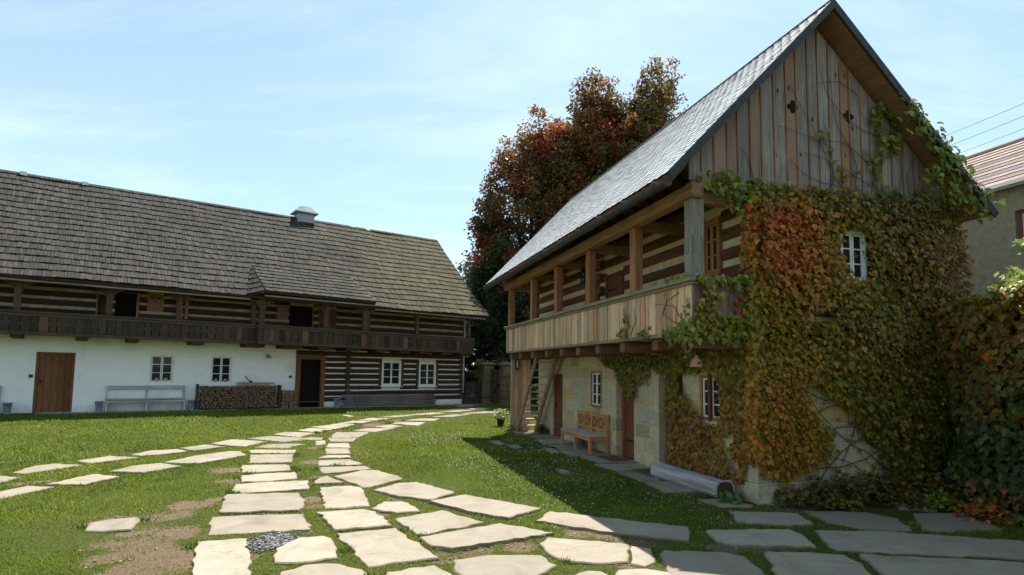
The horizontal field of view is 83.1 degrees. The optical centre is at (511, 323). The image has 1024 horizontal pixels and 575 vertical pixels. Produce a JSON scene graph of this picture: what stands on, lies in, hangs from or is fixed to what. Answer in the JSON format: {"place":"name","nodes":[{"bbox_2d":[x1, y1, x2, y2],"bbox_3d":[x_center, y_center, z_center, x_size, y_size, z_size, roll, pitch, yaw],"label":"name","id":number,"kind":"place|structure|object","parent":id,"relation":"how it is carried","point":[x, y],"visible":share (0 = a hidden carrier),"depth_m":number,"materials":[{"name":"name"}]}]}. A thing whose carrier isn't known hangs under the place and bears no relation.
{"place":"outdoors","nodes":[
{"label":"outdoors","id":0,"kind":"place"},
{"bbox_2d":[40,404,484,413],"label":"pavement","id":1,"kind":"structure","parent":0,"point":[269,408],"depth_m":23.08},
{"bbox_2d":[104,385,185,411],"bbox_3d":[-12.964,2.647,20.515,2.402,0.902,0.424,4,-6,-37],"label":"wall bench","id":2,"kind":"object","parent":1,"relation":"on","point":[146,400],"depth_m":20.50,"materials":[{"name":"paint"}]},
{"bbox_2d":[194,384,280,409],"bbox_3d":[-10.527,2.827,22.338,2.998,0.960,0.320,4,-6,-37],"label":"firewood rack","id":3,"kind":"object","parent":1,"relation":"on","point":[278,396],"visible":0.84,"depth_m":22.23,"materials":[{"name":"brown wood"}]},
{"bbox_2d":[0,395,1023,574],"bbox_3d":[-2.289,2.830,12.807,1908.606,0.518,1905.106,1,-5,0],"label":"ground","id":4,"kind":"structure","parent":0,"point":[874,508],"depth_m":8.58,"materials":[{"name":"plant"}]},
{"bbox_2d":[0,486,55,498],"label":"flagstone","id":5,"kind":"object","parent":4,"relation":"on","point":[19,490],"visible":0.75,"depth_m":9.17,"materials":[{"name":"stone"}]},
{"bbox_2d":[12,463,81,475],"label":"flagstone","id":6,"kind":"object","parent":4,"relation":"on","point":[35,469],"visible":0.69,"depth_m":11.13,"materials":[{"name":"stone"}]},
{"bbox_2d":[47,474,119,485],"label":"flagstone","id":7,"kind":"object","parent":4,"relation":"on","point":[89,479],"visible":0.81,"depth_m":10.03,"materials":[{"name":"stone"}]},
{"bbox_2d":[78,456,137,464],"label":"flagstone","id":8,"kind":"object","parent":4,"relation":"on","point":[107,458],"visible":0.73,"depth_m":12.22,"materials":[{"name":"stone"}]},
{"bbox_2d":[84,517,139,532],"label":"flagstone","id":9,"kind":"object","parent":4,"relation":"on","point":[118,525],"visible":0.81,"depth_m":7.19,"materials":[{"name":"stone"}]},
{"bbox_2d":[109,463,180,473],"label":"flagstone","id":10,"kind":"object","parent":4,"relation":"on","point":[144,468],"visible":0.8,"depth_m":11.23,"materials":[{"name":"stone"}]},
{"bbox_2d":[131,449,187,456],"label":"flagstone","id":11,"kind":"object","parent":4,"relation":"on","point":[160,452],"visible":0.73,"depth_m":13.38,"materials":[{"name":"stone"}]},
{"bbox_2d":[164,451,246,464],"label":"flagstone","id":12,"kind":"object","parent":4,"relation":"on","point":[208,458],"visible":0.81,"depth_m":12.76,"materials":[{"name":"stone"}]},
{"bbox_2d":[191,538,251,574],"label":"flagstone","id":13,"kind":"object","parent":4,"relation":"on","point":[225,557],"visible":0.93,"depth_m":6.02,"materials":[{"name":"stone"}]},
{"bbox_2d":[210,439,265,446],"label":"flagstone","id":14,"kind":"object","parent":4,"relation":"on","point":[238,443],"visible":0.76,"depth_m":15.10,"materials":[{"name":"stone"}]},
{"bbox_2d":[0,169,489,413],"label":"farmhouse","id":15,"kind":"object","parent":4,"relation":"on","point":[101,287],"visible":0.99,"depth_m":22.41,"materials":[{"name":"white paint"}]},
{"bbox_2d":[32,352,75,412],"bbox_3d":[-15.230,1.958,19.234,1.030,1.991,0.116,4,-6,-37],"label":"door","id":16,"kind":"structure","parent":15,"relation":"in","point":[66,359],"depth_m":19.23,"materials":[{"name":"brown wood"}]},
{"bbox_2d":[147,294,163,311],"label":"window","id":17,"kind":"structure","parent":15,"relation":"in","point":[155,302],"depth_m":21.06,"materials":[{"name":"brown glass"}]},
{"bbox_2d":[149,354,174,382],"bbox_3d":[-12.811,1.653,21.141,0.760,1.022,0.082,4,-6,-37],"label":"window","id":18,"kind":"structure","parent":15,"relation":"in","point":[161,366],"depth_m":21.14,"materials":[{"name":"white paint"}]},
{"bbox_2d":[210,356,232,382],"bbox_3d":[-11.236,1.788,22.328,0.749,1.052,0.081,4,-6,-37],"label":"window","id":19,"kind":"structure","parent":15,"relation":"in","point":[221,367],"depth_m":22.32,"materials":[{"name":"white paint"}]},
{"bbox_2d":[277,305,288,319],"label":"window","id":20,"kind":"structure","parent":15,"relation":"in","point":[282,310],"depth_m":23.75,"materials":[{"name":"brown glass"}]},
{"bbox_2d":[299,359,318,406],"bbox_3d":[-8.635,2.534,24.484,0.859,2.031,0.052,4,-6,-37],"label":"open doorway","id":21,"kind":"structure","parent":15,"relation":"in","point":[309,379],"depth_m":24.49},
{"bbox_2d":[317,308,336,342],"bbox_3d":[-7.970,0.121,24.872,0.781,1.481,0.117,4,-6,-37],"label":"door","id":22,"kind":"structure","parent":15,"relation":"in","point":[332,316],"depth_m":25.00,"materials":[{"name":"brown wood"}]},
{"bbox_2d":[380,361,401,386],"bbox_3d":[-5.524,2.309,26.488,1.080,1.186,0.129,4,-6,-37],"label":"window","id":23,"kind":"structure","parent":15,"relation":"in","point":[391,370],"depth_m":26.50,"materials":[{"name":"white paint"}]},
{"bbox_2d":[417,362,436,386],"bbox_3d":[-4.043,2.452,27.604,1.040,1.187,0.131,4,-6,-37],"label":"window","id":24,"kind":"structure","parent":15,"relation":"in","point":[427,370],"depth_m":27.63,"materials":[{"name":"white paint"}]},
{"bbox_2d":[208,514,311,535],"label":"flagstone","id":25,"kind":"object","parent":4,"relation":"on","point":[243,524],"visible":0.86,"depth_m":7.38,"materials":[{"name":"stone"}]},
{"bbox_2d":[218,493,305,514],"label":"flagstone","id":26,"kind":"object","parent":4,"relation":"on","point":[243,503],"visible":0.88,"depth_m":8.48,"materials":[{"name":"stone"}]},
{"bbox_2d":[240,464,289,473],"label":"flagstone","id":27,"kind":"object","parent":4,"relation":"on","point":[273,468],"visible":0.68,"depth_m":11.51,"materials":[{"name":"stone"}]},
{"bbox_2d":[240,472,297,483],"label":"flagstone","id":28,"kind":"object","parent":4,"relation":"on","point":[269,477],"visible":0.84,"depth_m":10.57,"materials":[{"name":"stone"}]},
{"bbox_2d":[232,480,309,493],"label":"flagstone","id":29,"kind":"object","parent":4,"relation":"on","point":[259,487],"visible":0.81,"depth_m":9.75,"materials":[{"name":"stone"}]},
{"bbox_2d":[249,454,293,463],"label":"flagstone","id":30,"kind":"object","parent":4,"relation":"on","point":[272,458],"visible":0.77,"depth_m":12.76,"materials":[{"name":"stone"}]},
{"bbox_2d":[247,436,301,441],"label":"flagstone","id":31,"kind":"object","parent":4,"relation":"on","point":[278,439],"visible":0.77,"depth_m":15.97,"materials":[{"name":"stone"}]},
{"bbox_2d":[242,530,312,555],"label":"gravel","id":32,"kind":"structure","parent":4,"relation":"on","point":[271,541],"depth_m":6.66,"materials":[{"name":"gravel"}]},
{"bbox_2d":[273,536,337,564],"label":"flagstone","id":33,"kind":"object","parent":4,"relation":"on","point":[318,549],"visible":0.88,"depth_m":6.28,"materials":[{"name":"stone"}]},
{"bbox_2d":[280,563,366,574],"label":"flagstone","id":34,"kind":"object","parent":4,"relation":"on","point":[325,569],"visible":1,"depth_m":5.71,"materials":[{"name":"stone"}]},
{"bbox_2d":[314,476,343,485],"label":"flagstone","id":35,"kind":"object","parent":4,"relation":"on","point":[324,480],"visible":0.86,"depth_m":10.18,"materials":[{"name":"stone"}]},
{"bbox_2d":[317,459,361,466],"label":"flagstone","id":36,"kind":"object","parent":4,"relation":"on","point":[347,462],"visible":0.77,"depth_m":12.36,"materials":[{"name":"stone"}]},
{"bbox_2d":[319,486,369,509],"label":"flagstone","id":37,"kind":"object","parent":4,"relation":"on","point":[341,497],"visible":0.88,"depth_m":8.96,"materials":[{"name":"stone"}]},
{"bbox_2d":[319,466,371,474],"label":"flagstone","id":38,"kind":"object","parent":4,"relation":"on","point":[334,470],"visible":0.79,"depth_m":11.48,"materials":[{"name":"stone"}]},
{"bbox_2d":[331,432,368,437],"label":"flagstone","id":39,"kind":"object","parent":4,"relation":"on","point":[345,434],"visible":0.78,"depth_m":17.29,"materials":[{"name":"stone"}]},
{"bbox_2d":[316,509,391,531],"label":"flagstone","id":40,"kind":"object","parent":4,"relation":"on","point":[346,520],"visible":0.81,"depth_m":7.59,"materials":[{"name":"stone"}]},
{"bbox_2d":[333,470,402,488],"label":"flagstone","id":41,"kind":"object","parent":4,"relation":"on","point":[367,479],"visible":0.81,"depth_m":10.57,"materials":[{"name":"stone"}]},
{"bbox_2d":[3,407,769,547],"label":"clover flowers","id":42,"kind":"object","parent":4,"relation":"on","point":[508,474],"visible":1,"depth_m":11.56,"materials":[{"name":"white plant"}]},
{"bbox_2d":[336,528,438,568],"bbox_3d":[-1.463,2.575,6.593,0.786,0.116,1.395,4,-6,-31],"label":"flagstone","id":43,"kind":"object","parent":4,"relation":"on","point":[377,548],"visible":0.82,"depth_m":6.48,"materials":[{"name":"stone"}]},
{"bbox_2d":[371,501,419,514],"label":"flagstone","id":44,"kind":"object","parent":4,"relation":"on","point":[396,507],"visible":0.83,"depth_m":8.29,"materials":[{"name":"stone"}]},
{"bbox_2d":[373,482,454,501],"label":"flagstone","id":45,"kind":"object","parent":4,"relation":"on","point":[417,491],"visible":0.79,"depth_m":9.42,"materials":[{"name":"stone"}]},
{"bbox_2d":[386,565,451,574],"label":"flagstone","id":46,"kind":"object","parent":4,"relation":"on","point":[431,570],"visible":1,"depth_m":5.72,"materials":[{"name":"stone"}]},
{"bbox_2d":[395,510,484,536],"bbox_3d":[-1.020,2.666,7.625,1.034,0.118,0.905,5,-6,-42],"label":"flagstone","id":47,"kind":"object","parent":4,"relation":"on","point":[440,521],"visible":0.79,"depth_m":7.58,"materials":[{"name":"stone"}]},
{"bbox_2d":[463,381,481,402],"bbox_3d":[-2.042,3.478,29.256,1.119,1.122,0.064,4,-6,-33],"label":"picket fence","id":48,"kind":"object","parent":4,"relation":"on","point":[474,386],"visible":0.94,"depth_m":29.26,"materials":[{"name":"brown wood"}]},
{"bbox_2d":[463,319,489,395],"bbox_3d":[-2.603,1.927,34.073,3.013,5.186,2.685,3,-5,-27],"label":"bush","id":49,"kind":"object","parent":4,"relation":"on","point":[469,361],"visible":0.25,"depth_m":33.68,"materials":[{"name":"green plant"}]},
{"bbox_2d":[429,495,541,519],"bbox_3d":[-0.446,2.744,8.550,1.546,0.131,0.853,-3,-6,36],"label":"flagstone","id":50,"kind":"object","parent":4,"relation":"on","point":[481,506],"visible":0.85,"depth_m":8.44,"materials":[{"name":"stone"}]},
{"bbox_2d":[457,235,513,360],"bbox_3d":[-0.937,-0.767,37.731,5.657,11.486,5.707,1,-5,0],"label":"dark tree","id":51,"kind":"object","parent":4,"relation":"on","point":[474,322],"visible":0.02,"depth_m":36.76,"materials":[{"name":"green plant"}]},
{"bbox_2d":[478,362,495,403],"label":"gate pillar","id":52,"kind":"structure","parent":4,"relation":"on","point":[485,375],"depth_m":29.46,"materials":[{"name":"stone"}]},
{"bbox_2d":[489,370,499,402],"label":"garden gate","id":53,"kind":"structure","parent":52,"relation":"attached to","point":[494,397],"depth_m":29.26,"materials":[{"name":"brown wood"}]},
{"bbox_2d":[419,523,555,552],"bbox_3d":[-0.315,2.621,7.040,1.546,0.119,0.734,4,-6,-31],"label":"flagstone","id":54,"kind":"object","parent":4,"relation":"on","point":[473,538],"visible":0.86,"depth_m":6.91,"materials":[{"name":"stone"}]},
{"bbox_2d":[498,362,510,405],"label":"gate pillar","id":55,"kind":"structure","parent":4,"relation":"on","point":[504,383],"depth_m":28.43,"materials":[{"name":"stone"}]},
{"bbox_2d":[452,555,557,574],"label":"flagstone","id":56,"kind":"object","parent":4,"relation":"on","point":[512,565],"visible":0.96,"depth_m":5.94,"materials":[{"name":"stone"}]},
{"bbox_2d":[475,250,538,395],"bbox_3d":[1.342,0.410,32.846,7.060,9.423,5.184,1,-5,0],"label":"dark tree","id":57,"kind":"object","parent":4,"relation":"on","point":[498,349],"visible":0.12,"depth_m":32.23,"materials":[{"name":"green plant"}]},
{"bbox_2d":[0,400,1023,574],"bbox_3d":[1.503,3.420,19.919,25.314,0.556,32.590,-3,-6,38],"label":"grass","id":58,"kind":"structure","parent":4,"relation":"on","point":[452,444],"depth_m":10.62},
{"bbox_2d":[455,103,598,351],"bbox_3d":[1.004,-4.307,34.771,8.233,18.101,7.017,3,-5,-26],"label":"autumn tree","id":59,"kind":"object","parent":4,"relation":"on","point":[540,167],"visible":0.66,"depth_m":33.90,"materials":[{"name":"brown plant"}]},
{"bbox_2d":[76,468,981,574],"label":"soil crumbs","id":60,"kind":"object","parent":4,"relation":"on","point":[95,560],"visible":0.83,"depth_m":6.64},
{"bbox_2d":[515,358,557,430],"bbox_3d":[0.746,2.337,18.327,0.691,2.553,2.186,2,-5,-16],"label":"gallery stair","id":61,"kind":"object","parent":4,"relation":"on","point":[545,392],"visible":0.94,"depth_m":18.20,"materials":[{"name":"brown wood"}]},
{"bbox_2d":[547,444,587,449],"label":"flagstone","id":62,"kind":"object","parent":4,"relation":"on","point":[564,447],"visible":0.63,"depth_m":15.20,"materials":[{"name":"stone"}]},
{"bbox_2d":[561,410,608,453],"bbox_3d":[1.863,2.806,15.036,0.540,0.950,1.961,2,-5,-16],"label":"crossback bench","id":63,"kind":"object","parent":62,"relation":"on","point":[590,436],"visible":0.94,"depth_m":14.87,"materials":[{"name":"brown wood"}]},
{"bbox_2d":[539,537,629,564],"bbox_3d":[0.798,2.593,6.473,1.047,0.111,0.830,0,-5,11],"label":"flagstone","id":64,"kind":"object","parent":4,"relation":"on","point":[580,552],"visible":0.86,"depth_m":6.44,"materials":[{"name":"stone"}]},
{"bbox_2d":[558,449,610,456],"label":"flagstone","id":65,"kind":"object","parent":4,"relation":"on","point":[594,452],"visible":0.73,"depth_m":14.12,"materials":[{"name":"stone"}]},
{"bbox_2d":[534,66,640,227],"bbox_3d":[4.670,-5.525,35.310,7.550,20.720,6.535,1,-5,0],"label":"autumn tree","id":66,"kind":"object","parent":4,"relation":"on","point":[596,112],"visible":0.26,"depth_m":34.54,"materials":[{"name":"brown plant"}]},
{"bbox_2d":[580,455,637,463],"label":"flagstone","id":67,"kind":"object","parent":4,"relation":"on","point":[595,459],"visible":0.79,"depth_m":12.93,"materials":[{"name":"stone"}]},
{"bbox_2d":[535,511,690,542],"bbox_3d":[1.305,2.689,7.564,2.008,0.112,0.731,-1,-5,24],"label":"flagstone","id":68,"kind":"object","parent":4,"relation":"on","point":[621,527],"visible":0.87,"depth_m":7.47,"materials":[{"name":"stone"}]},
{"bbox_2d":[594,463,649,471],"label":"flagstone","id":69,"kind":"object","parent":4,"relation":"on","point":[623,466],"visible":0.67,"depth_m":12.20,"materials":[{"name":"stone"}]},
{"bbox_2d":[618,471,659,482],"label":"flagstone","id":70,"kind":"object","parent":4,"relation":"on","point":[639,475],"visible":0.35,"depth_m":11.09,"materials":[{"name":"stone"}]},
{"bbox_2d":[595,55,688,173],"bbox_3d":[8.521,-5.710,35.096,7.775,21.194,6.511,1,-5,0],"label":"autumn tree","id":71,"kind":"object","parent":4,"relation":"on","point":[646,118],"visible":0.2,"depth_m":34.34,"materials":[{"name":"brown plant"}]},
{"bbox_2d":[630,546,655,567],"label":"flagstone","id":72,"kind":"object","parent":4,"relation":"on","point":[642,557],"visible":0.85,"depth_m":6.26,"materials":[{"name":"stone"}]},
{"bbox_2d":[615,569,670,574],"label":"flagstone","id":73,"kind":"object","parent":4,"relation":"on","point":[638,572],"visible":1,"depth_m":5.76,"materials":[{"name":"stone"}]},
{"bbox_2d":[645,481,699,493],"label":"flagstone","id":74,"kind":"object","parent":4,"relation":"on","point":[670,487],"visible":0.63,"depth_m":10.02,"materials":[{"name":"stone"}]},
{"bbox_2d":[650,461,733,499],"bbox_3d":[3.109,2.743,10.155,0.366,0.339,1.972,2,-5,-17],"label":"hewn log","id":75,"kind":"object","parent":4,"relation":"on","point":[705,485],"visible":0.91,"depth_m":9.88,"materials":[{"name":"grey wood"}]},
{"bbox_2d":[659,550,765,574],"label":"flagstone","id":76,"kind":"object","parent":4,"relation":"on","point":[695,563],"visible":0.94,"depth_m":6.06,"materials":[{"name":"stone"}]},
{"bbox_2d":[698,499,752,507],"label":"flagstone","id":77,"kind":"object","parent":4,"relation":"on","point":[721,504],"visible":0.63,"depth_m":8.88,"materials":[{"name":"stone"}]},
{"bbox_2d":[714,490,744,504],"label":"dandelion","id":78,"kind":"object","parent":4,"relation":"on","point":[733,497],"visible":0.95,"depth_m":9.00,"materials":[{"name":"green plant"}]},
{"bbox_2d":[483,0,998,505],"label":"granary","id":79,"kind":"structure","parent":4,"relation":"on","point":[643,216],"depth_m":10.23,"materials":[{"name":"stone"}]},
{"bbox_2d":[554,374,562,436],"bbox_3d":[1.488,2.540,17.883,0.116,1.942,0.872,2,-5,-16],"label":"door","id":80,"kind":"structure","parent":79,"relation":"in","point":[558,384],"depth_m":18.02,"materials":[{"name":"brown wood"}]},
{"bbox_2d":[591,371,601,407],"bbox_3d":[2.226,1.718,15.109,0.081,0.940,0.679,2,-5,-16],"label":"window","id":81,"kind":"structure","parent":79,"relation":"in","point":[596,376],"depth_m":15.10,"materials":[{"name":"white paint"}]},
{"bbox_2d":[605,270,623,298],"bbox_3d":[2.521,-0.348,14.178,0.117,1.791,0.960,2,-5,-16],"label":"door","id":82,"kind":"structure","parent":79,"relation":"in","point":[614,281],"depth_m":14.23,"materials":[{"name":"brown wood"}]},
{"bbox_2d":[622,372,633,459],"bbox_3d":[2.814,2.113,13.557,0.115,2.131,0.901,2,-5,-16],"label":"door","id":83,"kind":"structure","parent":79,"relation":"in","point":[627,407],"depth_m":13.71,"materials":[{"name":"brown wood"}]},
{"bbox_2d":[665,368,682,466],"bbox_3d":[3.352,1.961,11.634,0.117,2.132,0.900,2,-5,-16],"label":"door","id":84,"kind":"structure","parent":79,"relation":"in","point":[679,379],"depth_m":11.80,"materials":[{"name":"brown wood"}]},
{"bbox_2d":[700,373,720,421],"bbox_3d":[3.573,1.320,10.357,0.122,0.859,0.630,2,-5,-16],"label":"window","id":85,"kind":"structure","parent":79,"relation":"in","point":[708,388],"depth_m":10.34,"materials":[{"name":"white paint"}]},
{"bbox_2d":[704,217,722,276],"bbox_3d":[3.598,-1.345,10.393,0.081,1.021,0.520,2,-5,-16],"label":"window","id":86,"kind":"structure","parent":79,"relation":"in","point":[713,245],"depth_m":10.35,"materials":[{"name":"brown wood"}]},
{"bbox_2d":[597,62,1005,489],"bbox_3d":[4.881,-0.619,12.312,6.149,7.395,6.459,2,-5,-16],"label":"climbing vine","id":87,"kind":"object","parent":79,"relation":"attached to","point":[754,444],"visible":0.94,"depth_m":9.51,"materials":[{"name":"green plant"}]},
{"bbox_2d":[840,231,866,281],"bbox_3d":[5.809,-1.142,9.885,0.541,0.872,0.081,2,-5,-16],"label":"window","id":88,"kind":"structure","parent":79,"relation":"in","point":[858,265],"depth_m":9.90,"materials":[{"name":"white paint"}]},
{"bbox_2d":[706,529,816,549],"bbox_3d":[3.036,2.671,7.085,1.172,0.128,0.729,1,-5,0],"label":"flagstone","id":89,"kind":"object","parent":4,"relation":"on","point":[765,539],"visible":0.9,"depth_m":7.01,"materials":[{"name":"stone"}]},
{"bbox_2d":[729,511,813,526],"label":"flagstone","id":90,"kind":"object","parent":4,"relation":"on","point":[780,519],"visible":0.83,"depth_m":8.00,"materials":[{"name":"stone"}]},
{"bbox_2d":[773,484,806,507],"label":"leafy plant","id":91,"kind":"object","parent":4,"relation":"on","point":[782,498],"visible":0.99,"depth_m":8.90,"materials":[{"name":"green plant"}]},
{"bbox_2d":[764,551,871,574],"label":"flagstone","id":92,"kind":"object","parent":4,"relation":"on","point":[796,563],"visible":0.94,"depth_m":6.06,"materials":[{"name":"stone"}]},
{"bbox_2d":[795,475,843,509],"bbox_3d":[4.755,2.602,8.999,0.715,0.479,0.730,1,-5,0],"label":"leafy plant","id":93,"kind":"object","parent":4,"relation":"on","point":[810,491],"visible":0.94,"depth_m":8.88,"materials":[{"name":"green plant"}]},
{"bbox_2d":[818,470,870,508],"bbox_3d":[5.223,2.599,9.160,0.754,0.548,0.747,1,-5,0],"label":"leafy plant","id":94,"kind":"object","parent":4,"relation":"on","point":[844,482],"visible":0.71,"depth_m":9.09,"materials":[{"name":"green plant"}]},
{"bbox_2d":[831,498,867,511],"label":"leafy plant","id":95,"kind":"object","parent":4,"relation":"on","point":[857,503],"visible":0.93,"depth_m":8.68,"materials":[{"name":"green plant"}]},
{"bbox_2d":[804,511,911,532],"bbox_3d":[4.876,2.785,8.047,1.174,0.103,1.078,1,-5,0],"label":"flagstone","id":96,"kind":"object","parent":4,"relation":"on","point":[865,520],"visible":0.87,"depth_m":8.01,"materials":[{"name":"stone"}]},
{"bbox_2d":[844,470,897,506],"bbox_3d":[5.734,2.614,9.248,0.764,0.523,0.784,1,-5,0],"label":"leafy plant","id":97,"kind":"object","parent":4,"relation":"on","point":[874,489],"visible":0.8,"depth_m":9.13,"materials":[{"name":"green plant"}]},
{"bbox_2d":[870,466,924,503],"bbox_3d":[6.221,2.619,9.348,0.807,0.586,0.797,1,-5,0],"label":"leafy plant","id":98,"kind":"object","parent":4,"relation":"on","point":[895,481],"visible":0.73,"depth_m":9.27,"materials":[{"name":"green plant"}]},
{"bbox_2d":[893,494,933,511],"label":"leafy plant","id":99,"kind":"object","parent":4,"relation":"on","point":[912,502],"visible":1,"depth_m":8.83,"materials":[{"name":"green plant"}]},
{"bbox_2d":[814,530,1023,560],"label":"flagstone","id":100,"kind":"object","parent":4,"relation":"on","point":[896,543],"visible":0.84,"depth_m":6.87,"materials":[{"name":"stone"}]},
{"bbox_2d":[896,470,954,501],"bbox_3d":[6.752,2.659,9.451,0.799,0.517,0.800,1,-5,0],"label":"leafy plant","id":101,"kind":"object","parent":4,"relation":"on","point":[919,477],"visible":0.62,"depth_m":9.38,"materials":[{"name":"green plant"}]},
{"bbox_2d":[859,553,1023,574],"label":"flagstone","id":102,"kind":"object","parent":4,"relation":"on","point":[895,565],"visible":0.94,"depth_m":6.08,"materials":[{"name":"stone"}]},
{"bbox_2d":[922,489,960,510],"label":"leafy plant","id":103,"kind":"object","parent":4,"relation":"on","point":[940,498],"visible":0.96,"depth_m":8.74,"materials":[{"name":"green plant"}]},
{"bbox_2d":[913,513,1001,532],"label":"flagstone","id":104,"kind":"object","parent":4,"relation":"on","point":[942,522],"visible":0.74,"depth_m":7.90,"materials":[{"name":"stone"}]},
{"bbox_2d":[932,280,1023,526],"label":"hedge","id":105,"kind":"object","parent":4,"relation":"on","point":[983,353],"visible":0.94,"depth_m":8.60,"materials":[{"name":"green plant"}]},
{"bbox_2d":[938,136,1023,400],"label":"neighbour house","id":106,"kind":"structure","parent":4,"relation":"on","point":[999,169],"depth_m":15.33,"materials":[{"name":"beige paint"}]},
{"bbox_2d":[953,497,1014,526],"bbox_3d":[6.678,2.643,8.171,0.676,0.326,0.690,4,-6,-32],"label":"leafy plant","id":107,"kind":"object","parent":4,"relation":"on","point":[991,508],"visible":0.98,"depth_m":8.09,"materials":[{"name":"red plant"}]},
{"bbox_2d":[987,237,1023,302],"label":"shrub","id":108,"kind":"object","parent":4,"relation":"on","point":[1011,277],"visible":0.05,"depth_m":10.25,"materials":[{"name":"green plant"}]},
{"bbox_2d":[0,0,1023,370],"label":"sky","id":109,"kind":"structure","parent":0,"point":[382,115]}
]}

